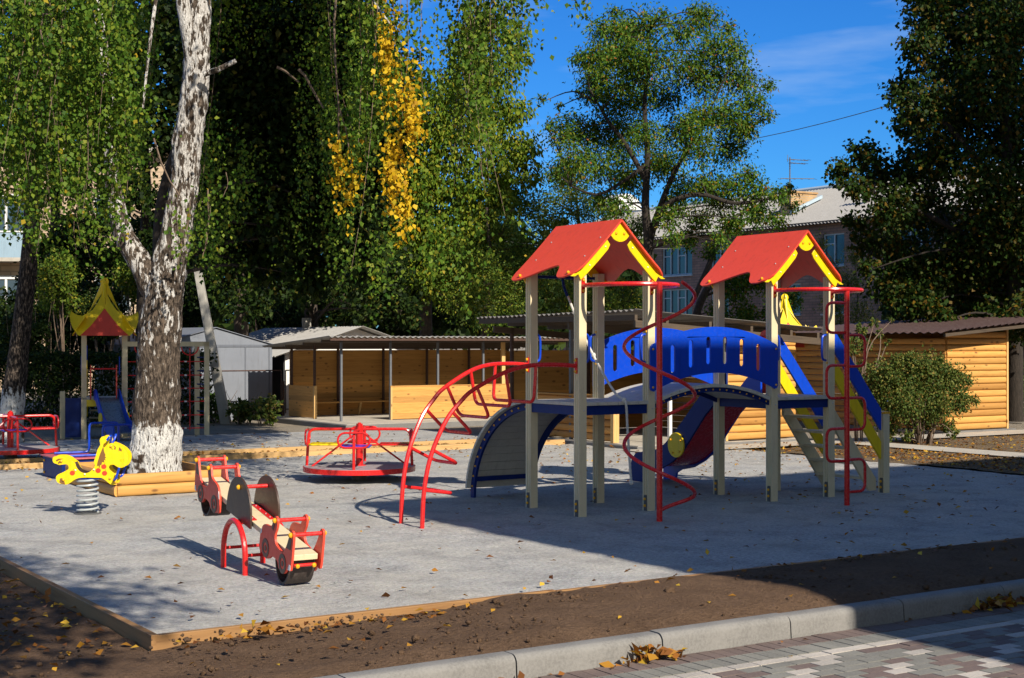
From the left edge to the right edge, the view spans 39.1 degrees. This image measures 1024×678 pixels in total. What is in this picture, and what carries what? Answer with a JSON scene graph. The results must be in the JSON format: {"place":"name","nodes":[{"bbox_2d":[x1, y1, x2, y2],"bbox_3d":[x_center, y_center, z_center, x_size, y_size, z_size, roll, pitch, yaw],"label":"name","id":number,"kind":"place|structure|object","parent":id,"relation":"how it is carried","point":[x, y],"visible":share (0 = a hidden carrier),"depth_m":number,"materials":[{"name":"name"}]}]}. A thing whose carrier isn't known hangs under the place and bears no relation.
{"place":"outdoors","nodes":[
{"label":"outdoors","id":0,"kind":"place"},
{"bbox_2d":[433,347,524,350],"bbox_3d":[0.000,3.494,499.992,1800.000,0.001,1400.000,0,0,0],"label":"ground","id":1,"kind":"structure","parent":0,"point":[521,348],"depth_m":468.12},
{"bbox_2d":[315,675,342,677],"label":"kerb stone","id":2,"kind":"object","parent":1,"relation":"on","point":[333,676],"visible":1,"depth_m":8.24,"materials":[{"name":"grey concrete"}]},
{"bbox_2d":[338,651,515,677],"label":"kerb stone","id":3,"kind":"object","parent":1,"relation":"on","point":[496,664],"visible":1,"depth_m":8.60,"materials":[{"name":"grey concrete"}]},
{"bbox_2d":[505,631,661,677],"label":"kerb stone","id":4,"kind":"object","parent":1,"relation":"on","point":[535,662],"visible":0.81,"depth_m":9.08,"materials":[{"name":"grey concrete"}]},
{"bbox_2d":[650,613,790,657],"bbox_3d":[1.425,2.049,9.785,1.130,0.250,0.155,0,0,-33],"label":"kerb stone","id":5,"kind":"object","parent":1,"relation":"on","point":[719,634],"visible":0.7,"depth_m":9.74,"materials":[{"name":"grey concrete"}]},
{"bbox_2d":[548,164,1023,380],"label":"brick flats","id":6,"kind":"structure","parent":1,"relation":"on","point":[825,204],"depth_m":78.89,"materials":[{"name":"brick"}]},
{"bbox_2d":[663,289,691,314],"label":"window","id":7,"kind":"structure","parent":6,"relation":"in","point":[674,300],"depth_m":85.14,"materials":[{"name":"blue glass"}]},
{"bbox_2d":[663,247,692,276],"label":"window","id":8,"kind":"structure","parent":6,"relation":"in","point":[679,263],"depth_m":85.08,"materials":[{"name":"blue glass"}]},
{"bbox_2d":[712,243,727,267],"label":"window","id":9,"kind":"structure","parent":6,"relation":"in","point":[714,262],"depth_m":82.04,"materials":[{"name":"blue glass"}]},
{"bbox_2d":[712,289,728,313],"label":"window","id":10,"kind":"structure","parent":6,"relation":"in","point":[712,289],"depth_m":81.38,"materials":[{"name":"blue glass"}]},
{"bbox_2d":[765,283,800,315],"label":"window","id":11,"kind":"structure","parent":6,"relation":"in","point":[796,285],"depth_m":76.73,"materials":[{"name":"blue glass"}]},
{"bbox_2d":[780,155,816,182],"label":"tv antenna","id":12,"kind":"object","parent":6,"relation":"on","point":[789,178],"visible":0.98,"depth_m":80.50,"materials":[{"name":"grey metal"}]},
{"bbox_2d":[820,285,843,314],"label":"window","id":13,"kind":"structure","parent":6,"relation":"in","point":[842,311],"depth_m":74.11,"materials":[{"name":"blue glass"}]},
{"bbox_2d":[824,233,843,266],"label":"window","id":14,"kind":"structure","parent":6,"relation":"in","point":[835,239],"depth_m":74.36,"materials":[{"name":"blue glass"}]},
{"bbox_2d":[902,228,931,253],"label":"window","id":15,"kind":"structure","parent":6,"relation":"in","point":[910,233],"depth_m":70.05,"materials":[{"name":"blue glass"}]},
{"bbox_2d":[780,598,903,637],"bbox_3d":[2.381,2.057,10.407,1.130,0.250,0.155,0,0,-33],"label":"kerb stone","id":16,"kind":"object","parent":1,"relation":"on","point":[827,619],"visible":0.71,"depth_m":10.35,"materials":[{"name":"grey concrete"}]},
{"bbox_2d":[890,583,1003,620],"bbox_3d":[3.336,2.054,11.029,1.130,0.250,0.155,0,0,-33],"label":"kerb stone","id":17,"kind":"object","parent":1,"relation":"on","point":[933,603],"visible":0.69,"depth_m":10.94,"materials":[{"name":"grey concrete"}]},
{"bbox_2d":[990,579,1023,602],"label":"kerb stone","id":18,"kind":"object","parent":1,"relation":"on","point":[1016,587],"visible":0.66,"depth_m":11.38,"materials":[{"name":"grey concrete"}]},
{"bbox_2d":[0,377,1023,540],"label":"yard earth","id":19,"kind":"structure","parent":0,"point":[215,429],"depth_m":32.04,"materials":[{"name":"brown soil"}]},
{"bbox_2d":[0,285,40,376],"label":"bush","id":20,"kind":"object","parent":19,"relation":"on","point":[7,304],"visible":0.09,"depth_m":38.62,"materials":[{"name":"green plant"}]},
{"bbox_2d":[0,302,67,422],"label":"bush","id":21,"kind":"object","parent":19,"relation":"on","point":[39,328],"visible":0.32,"depth_m":34.74,"materials":[{"name":"green plant"}]},
{"bbox_2d":[4,298,80,413],"bbox_3d":[-12.089,0.462,38.190,2.088,3.153,3.234,0,0,-38],"label":"bush","id":22,"kind":"object","parent":19,"relation":"on","point":[66,337],"visible":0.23,"depth_m":37.37,"materials":[{"name":"green plant"}]},
{"bbox_2d":[12,214,89,409],"bbox_3d":[-12.877,-0.748,40.158,3.087,5.586,1.917,0,0,41],"label":"bush","id":23,"kind":"object","parent":19,"relation":"on","point":[63,237],"visible":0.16,"depth_m":39.77,"materials":[{"name":"green plant"}]},
{"bbox_2d":[34,248,93,418],"bbox_3d":[-11.330,-0.127,35.958,1.777,4.322,2.609,0,0,0],"label":"tree","id":24,"kind":"object","parent":19,"relation":"on","point":[56,287],"visible":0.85,"depth_m":35.44,"materials":[{"name":"green plant"}]},
{"bbox_2d":[0,572,146,667],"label":"side soil bed","id":25,"kind":"object","parent":19,"relation":"on","point":[46,632],"visible":0.93,"depth_m":9.75,"materials":[{"name":"brown soil"}]},
{"bbox_2d":[35,270,111,393],"bbox_3d":[-11.646,0.014,39.085,2.248,4.057,3.203,0,0,-41],"label":"bush","id":26,"kind":"object","parent":19,"relation":"on","point":[90,343],"visible":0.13,"depth_m":38.52,"materials":[{"name":"green plant"}]},
{"bbox_2d":[0,556,157,650],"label":"edging board","id":27,"kind":"object","parent":19,"relation":"on","point":[141,636],"visible":0.53,"depth_m":10.48,"materials":[{"name":"brown wood"}]},
{"bbox_2d":[0,0,159,407],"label":"maple tree","id":28,"kind":"object","parent":19,"relation":"on","point":[57,195],"visible":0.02,"depth_m":40.97,"materials":[{"name":"green plant"}]},
{"bbox_2d":[48,202,112,387],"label":"bush","id":29,"kind":"object","parent":19,"relation":"on","point":[90,276],"visible":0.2,"depth_m":41.67,"materials":[{"name":"green plant"}]},
{"bbox_2d":[61,284,134,420],"bbox_3d":[-10.336,0.335,36.194,1.888,3.401,2.100,0,0,0],"label":"bush","id":30,"kind":"object","parent":19,"relation":"on","point":[85,309],"visible":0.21,"depth_m":35.95,"materials":[{"name":"green plant"}]},
{"bbox_2d":[0,146,204,390],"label":"pale flats","id":31,"kind":"structure","parent":19,"relation":"on","point":[9,256],"depth_m":57.39,"materials":[{"name":"tile"}]},
{"bbox_2d":[0,275,15,276],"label":"window","id":32,"kind":"structure","parent":31,"relation":"in","point":[0,275],"depth_m":58.56,"materials":[{"name":"white glass"}]},
{"bbox_2d":[0,347,218,426],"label":"hedge","id":33,"kind":"object","parent":19,"relation":"on","point":[59,358],"visible":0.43,"depth_m":33.39,"materials":[{"name":"green plant"}]},
{"bbox_2d":[88,212,153,383],"bbox_3d":[-9.998,-0.732,38.337,2.446,5.544,2.710,0,0,0],"label":"bush","id":34,"kind":"object","parent":19,"relation":"on","point":[135,224],"visible":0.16,"depth_m":37.65,"materials":[{"name":"green plant"}]},
{"bbox_2d":[95,243,151,413],"bbox_3d":[-9.841,-0.260,37.067,1.705,4.593,2.302,0,0,-12],"label":"bush","id":35,"kind":"object","parent":19,"relation":"on","point":[127,283],"visible":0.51,"depth_m":36.58,"materials":[{"name":"green plant"}]},
{"bbox_2d":[53,0,216,376],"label":"maple tree","id":36,"kind":"object","parent":19,"relation":"on","point":[163,129],"visible":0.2,"depth_m":34.66,"materials":[{"name":"green plant"}]},
{"bbox_2d":[94,327,271,421],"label":"metal shed","id":37,"kind":"structure","parent":19,"relation":"on","point":[236,351],"depth_m":36.54,"materials":[{"name":"white metal"}]},
{"bbox_2d":[182,283,212,327],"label":"bush","id":38,"kind":"object","parent":19,"relation":"on","point":[193,316],"visible":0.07,"depth_m":42.17,"materials":[{"name":"green plant"}]},
{"bbox_2d":[183,237,223,327],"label":"bush","id":39,"kind":"object","parent":19,"relation":"on","point":[211,303],"visible":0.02,"depth_m":42.66,"materials":[{"name":"green plant"}]},
{"bbox_2d":[194,271,231,423],"bbox_3d":[-7.195,0.201,34.703,0.908,3.813,0.240,0,0,0],"label":"concrete pole","id":40,"kind":"object","parent":19,"relation":"on","point":[220,393],"visible":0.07,"depth_m":34.60,"materials":[{"name":"grey concrete"}]},
{"bbox_2d":[200,391,236,422],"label":"weeds","id":41,"kind":"object","parent":19,"relation":"on","point":[216,416],"visible":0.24,"depth_m":35.24,"materials":[{"name":"green plant"}]},
{"bbox_2d":[30,445,421,462],"bbox_3d":[-5.802,1.966,23.495,15.400,0.042,1.100,0,0,-33],"label":"leafy soil strip","id":42,"kind":"object","parent":19,"relation":"on","point":[226,453],"visible":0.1,"depth_m":24.60,"materials":[{"name":"brown soil"}]},
{"bbox_2d":[0,462,42,469],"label":"edging board","id":43,"kind":"object","parent":42,"relation":"on","point":[39,465],"depth_m":21.73,"materials":[{"name":"beige wood"}]},
{"bbox_2d":[183,370,288,415],"bbox_3d":[-6.469,1.431,35.458,4.757,1.336,0.058,0,0,-33],"label":"rusty fence","id":44,"kind":"object","parent":19,"relation":"on","point":[283,394],"visible":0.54,"depth_m":35.92,"materials":[{"name":"metal"}]},
{"bbox_2d":[164,69,310,336],"bbox_3d":[-7.254,-3.704,39.831,4.911,11.834,3.972,0,0,0],"label":"maple tree","id":45,"kind":"object","parent":19,"relation":"on","point":[243,309],"visible":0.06,"depth_m":39.60,"materials":[{"name":"green plant"}]},
{"bbox_2d":[0,439,475,463],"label":"edging board","id":46,"kind":"object","parent":19,"relation":"on","point":[206,452],"depth_m":25.13,"materials":[{"name":"brown wood"}]},
{"bbox_2d":[0,428,477,458],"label":"gravel area","id":47,"kind":"object","parent":19,"relation":"on","point":[239,441],"visible":0.51,"depth_m":28.32,"materials":[{"name":"grey gravel"}]},
{"bbox_2d":[0,411,59,458],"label":"roundabout","id":48,"kind":"object","parent":47,"relation":"on","point":[10,449],"visible":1,"depth_m":23.41,"materials":[{"name":"red paint"}]},
{"bbox_2d":[0,0,175,442],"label":"birch tree","id":49,"kind":"object","parent":47,"relation":"on","point":[14,389],"visible":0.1,"depth_m":27.55,"materials":[{"name":"green plant"}]},
{"bbox_2d":[60,278,208,438],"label":"play tower","id":50,"kind":"structure","parent":47,"relation":"on","point":[104,317],"depth_m":29.18,"materials":[{"name":"wood"}]},
{"bbox_2d":[225,392,261,423],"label":"weeds","id":51,"kind":"object","parent":19,"relation":"on","point":[241,411],"visible":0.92,"depth_m":34.18,"materials":[{"name":"green plant"}]},
{"bbox_2d":[227,289,292,332],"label":"bush","id":52,"kind":"object","parent":19,"relation":"on","point":[269,322],"visible":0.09,"depth_m":52.10,"materials":[{"name":"green plant"}]},
{"bbox_2d":[247,393,283,425],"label":"weeds","id":53,"kind":"object","parent":19,"relation":"on","point":[266,409],"visible":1,"depth_m":33.73,"materials":[{"name":"green plant"}]},
{"bbox_2d":[140,0,428,310],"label":"maple tree","id":54,"kind":"object","parent":19,"relation":"on","point":[257,98],"visible":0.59,"depth_m":26.61,"materials":[{"name":"green plant"}]},
{"bbox_2d":[269,294,343,327],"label":"bush","id":55,"kind":"object","parent":19,"relation":"on","point":[291,317],"visible":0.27,"depth_m":51.29,"materials":[{"name":"green plant"}]},
{"bbox_2d":[249,318,428,415],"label":"slate roofed shed","id":56,"kind":"structure","parent":19,"relation":"on","point":[280,357],"depth_m":38.99,"materials":[{"name":"white paint"}]},
{"bbox_2d":[324,286,373,326],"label":"bush","id":57,"kind":"object","parent":19,"relation":"on","point":[341,313],"visible":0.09,"depth_m":51.65,"materials":[{"name":"green plant"}]},
{"bbox_2d":[156,589,555,649],"bbox_3d":[-0.988,1.980,10.121,3.120,0.156,0.050,0,0,-33],"label":"edging board","id":58,"kind":"object","parent":19,"relation":"on","point":[163,641],"visible":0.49,"depth_m":9.81,"materials":[{"name":"brown wood"}]},
{"bbox_2d":[278,14,445,335],"bbox_3d":[-4.688,-3.878,40.906,5.749,12.188,4.337,0,0,0],"label":"maple tree","id":59,"kind":"object","parent":19,"relation":"on","point":[311,311],"visible":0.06,"depth_m":39.92,"materials":[{"name":"green plant"}]},
{"bbox_2d":[182,439,564,461],"bbox_3d":[-2.442,1.952,24.977,8.150,0.135,0.080,0,0,-33],"label":"edging board","id":60,"kind":"object","parent":19,"relation":"on","point":[337,451],"visible":0.29,"depth_m":24.49,"materials":[{"name":"brown wood"}]},
{"bbox_2d":[341,25,481,336],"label":"maple tree","id":61,"kind":"object","parent":19,"relation":"on","point":[400,332],"visible":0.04,"depth_m":44.70,"materials":[{"name":"green plant"}]},
{"bbox_2d":[263,336,573,428],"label":"open pavilion","id":62,"kind":"structure","parent":19,"relation":"on","point":[382,388],"depth_m":36.06,"materials":[{"name":"beige wood"}]},
{"bbox_2d":[371,6,548,349],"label":"walnut tree","id":63,"kind":"object","parent":19,"relation":"on","point":[516,159],"visible":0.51,"depth_m":41.23,"materials":[{"name":"green plant"}]},
{"bbox_2d":[427,196,565,349],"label":"acacia tree","id":64,"kind":"object","parent":19,"relation":"on","point":[486,280],"visible":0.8,"depth_m":40.24,"materials":[{"name":"green plant"}]},
{"bbox_2d":[0,444,1023,633],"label":"gravel play area","id":65,"kind":"object","parent":19,"relation":"on","point":[137,544],"visible":0.7,"depth_m":14.56,"materials":[{"name":"grey gravel"}]},
{"bbox_2d":[40,421,131,478],"bbox_3d":[-5.938,1.604,20.629,1.310,0.806,1.010,0,0,-33],"label":"play box","id":66,"kind":"object","parent":65,"relation":"on","point":[51,469],"visible":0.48,"depth_m":20.47,"materials":[{"name":"blue plastic"}]},
{"bbox_2d":[53,434,131,514],"bbox_3d":[-4.679,1.511,16.106,0.824,0.907,0.506,0,0,-6],"label":"spring horse","id":67,"kind":"object","parent":65,"relation":"on","point":[110,452],"visible":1,"depth_m":16.01},
{"bbox_2d":[65,461,220,496],"bbox_3d":[-4.872,1.815,19.078,1.451,0.276,2.171,0,0,-33],"label":"birch planter","id":68,"kind":"object","parent":65,"relation":"on","point":[153,483],"visible":0.43,"depth_m":18.14,"materials":[{"name":"brown wood"}]},
{"bbox_2d":[0,0,608,473],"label":"birch tree","id":69,"kind":"object","parent":68,"relation":"in","point":[160,276],"visible":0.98,"depth_m":17.59,"materials":[{"name":"green plant"}]},
{"bbox_2d":[194,455,326,584],"bbox_3d":[-2.159,1.569,12.115,0.397,1.029,2.429,0,0,-30],"label":"seesaw","id":70,"kind":"object","parent":65,"relation":"on","point":[295,555],"visible":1,"depth_m":11.93,"materials":[{"name":"red paint"}]},
{"bbox_2d":[303,422,414,480],"bbox_3d":[-2.111,1.566,19.980,1.550,0.820,1.550,0,0,0],"label":"roundabout","id":71,"kind":"object","parent":65,"relation":"on","point":[360,468],"visible":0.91,"depth_m":19.87,"materials":[{"name":"red paint"}]},
{"bbox_2d":[399,219,889,528],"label":"play tower set","id":72,"kind":"structure","parent":65,"relation":"on","point":[513,436],"depth_m":17.10,"materials":[{"name":"metal"}]},
{"bbox_2d":[0,538,1023,677],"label":"front soil bed","id":73,"kind":"object","parent":19,"relation":"on","point":[659,610],"visible":0.98,"depth_m":9.88,"materials":[{"name":"brown soil"}]},
{"bbox_2d":[239,620,275,635],"bbox_3d":[-1.645,1.879,9.322,0.212,0.112,0.248,0,0,0],"label":"leaf heap","id":74,"kind":"object","parent":73,"relation":"on","point":[265,629],"visible":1,"depth_m":9.38,"materials":[{"name":"plant"}]},
{"bbox_2d":[1,543,1019,677],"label":"soil clods","id":75,"kind":"object","parent":73,"relation":"on","point":[231,643],"visible":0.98,"depth_m":9.51,"materials":[{"name":"brown soil"}]},
{"bbox_2d":[0,432,1023,677],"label":"fallen leaves","id":76,"kind":"object","parent":19,"relation":"on","point":[520,674],"visible":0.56,"depth_m":13.55,"materials":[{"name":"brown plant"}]},
{"bbox_2d":[507,147,642,349],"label":"acacia tree","id":77,"kind":"object","parent":19,"relation":"on","point":[578,215],"visible":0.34,"depth_m":41.78,"materials":[{"name":"green plant"}]},
{"bbox_2d":[190,187,1023,349],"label":"wood","id":78,"kind":"object","parent":19,"relation":"on","point":[219,322],"visible":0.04,"depth_m":60.31,"materials":[{"name":"green plant"}]},
{"bbox_2d":[477,309,822,448],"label":"log pavilion","id":79,"kind":"structure","parent":19,"relation":"on","point":[749,426],"depth_m":27.63,"materials":[{"name":"brown wood"}]},
{"bbox_2d":[534,0,805,259],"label":"rowan tree","id":80,"kind":"object","parent":19,"relation":"on","point":[626,35],"visible":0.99,"depth_m":36.95,"materials":[{"name":"green plant"}]},
{"bbox_2d":[556,548,928,590],"bbox_3d":[2.083,1.975,12.120,4.190,0.118,0.050,0,0,-33],"label":"edging board","id":81,"kind":"object","parent":19,"relation":"on","point":[569,589],"visible":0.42,"depth_m":11.94,"materials":[{"name":"brown wood"}]},
{"bbox_2d":[681,210,806,321],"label":"dark tree","id":82,"kind":"object","parent":19,"relation":"on","point":[740,286],"visible":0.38,"depth_m":44.95,"materials":[{"name":"green plant"}]},
{"bbox_2d":[781,294,816,389],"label":"play tower","id":83,"kind":"structure","parent":19,"relation":"on","point":[788,317],"depth_m":34.12,"materials":[{"name":"plastic"}]},
{"bbox_2d":[630,429,1023,451],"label":"paved apron","id":84,"kind":"object","parent":19,"relation":"on","point":[964,434],"visible":0.49,"depth_m":28.73,"materials":[{"name":"concrete"}]},
{"bbox_2d":[812,229,879,344],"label":"shrub","id":85,"kind":"object","parent":19,"relation":"on","point":[854,280],"visible":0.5,"depth_m":43.83,"materials":[{"name":"green plant"}]},
{"bbox_2d":[843,317,893,440],"bbox_3d":[6.841,0.784,28.064,1.322,2.452,0.744,0,0,-35],"label":"sapling","id":86,"kind":"object","parent":19,"relation":"on","point":[859,330],"visible":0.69,"depth_m":28.11,"materials":[{"name":"green plant"}]},
{"bbox_2d":[761,446,1023,473],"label":"mulch strip","id":87,"kind":"object","parent":19,"relation":"on","point":[906,460],"visible":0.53,"depth_m":23.29,"materials":[{"name":"brown soil"}]},
{"bbox_2d":[793,316,1023,434],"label":"log kiosk","id":88,"kind":"object","parent":19,"relation":"on","point":[990,369],"visible":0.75,"depth_m":31.12,"materials":[{"name":"brown wood"}]},
{"bbox_2d":[885,277,943,344],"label":"shrub","id":89,"kind":"object","parent":19,"relation":"on","point":[925,313],"visible":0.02,"depth_m":42.94,"materials":[{"name":"green plant"}]},
{"bbox_2d":[820,0,1023,421],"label":"lime tree","id":90,"kind":"object","parent":19,"relation":"on","point":[985,264],"visible":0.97,"depth_m":34.51,"materials":[{"name":"green plant"}]},
{"bbox_2d":[890,435,1023,452],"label":"shrub bed","id":91,"kind":"object","parent":19,"relation":"on","point":[986,440],"visible":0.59,"depth_m":27.28,"materials":[{"name":"brown soil"}]},
{"bbox_2d":[850,341,980,444],"bbox_3d":[7.687,1.030,27.276,2.289,1.978,1.637,0,0,-14],"label":"shrub","id":92,"kind":"object","parent":91,"relation":"on","point":[890,383],"visible":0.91,"depth_m":27.05,"materials":[{"name":"green plant"}]},
{"bbox_2d":[932,537,1023,547],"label":"edging board","id":93,"kind":"object","parent":19,"relation":"on","point":[990,541],"visible":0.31,"depth_m":13.71,"materials":[{"name":"brown wood"}]},
{"bbox_2d":[0,0,1023,326],"label":"sky","id":94,"kind":"structure","parent":0,"point":[830,58],"materials":[{"name":"blue"}]},
{"bbox_2d":[640,105,889,155],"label":"overhead wire","id":95,"kind":"object","parent":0,"point":[805,127],"visible":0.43,"depth_m":48.25,"materials":[{"name":"black metal"}]},
{"bbox_2d":[536,604,1023,677],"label":"pavement","id":96,"kind":"structure","parent":0,"point":[982,643],"depth_m":9.46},
{"bbox_2d":[599,642,686,667],"bbox_3d":[0.858,2.040,9.309,0.699,0.197,0.324,0,0,-41],"label":"leaf heap","id":97,"kind":"object","parent":96,"relation":"on","point":[667,652],"visible":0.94,"depth_m":9.28,"materials":[{"name":"orange plant"}]},
{"bbox_2d":[952,591,1023,613],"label":"leaf heap","id":98,"kind":"object","parent":96,"relation":"on","point":[1008,601],"visible":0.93,"depth_m":11.12,"materials":[{"name":"brown plant"}]},
{"bbox_2d":[854,441,1023,457],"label":"concrete path","id":99,"kind":"structure","parent":0,"point":[961,450],"depth_m":25.35,"materials":[{"name":"grey concrete"}]}
]}

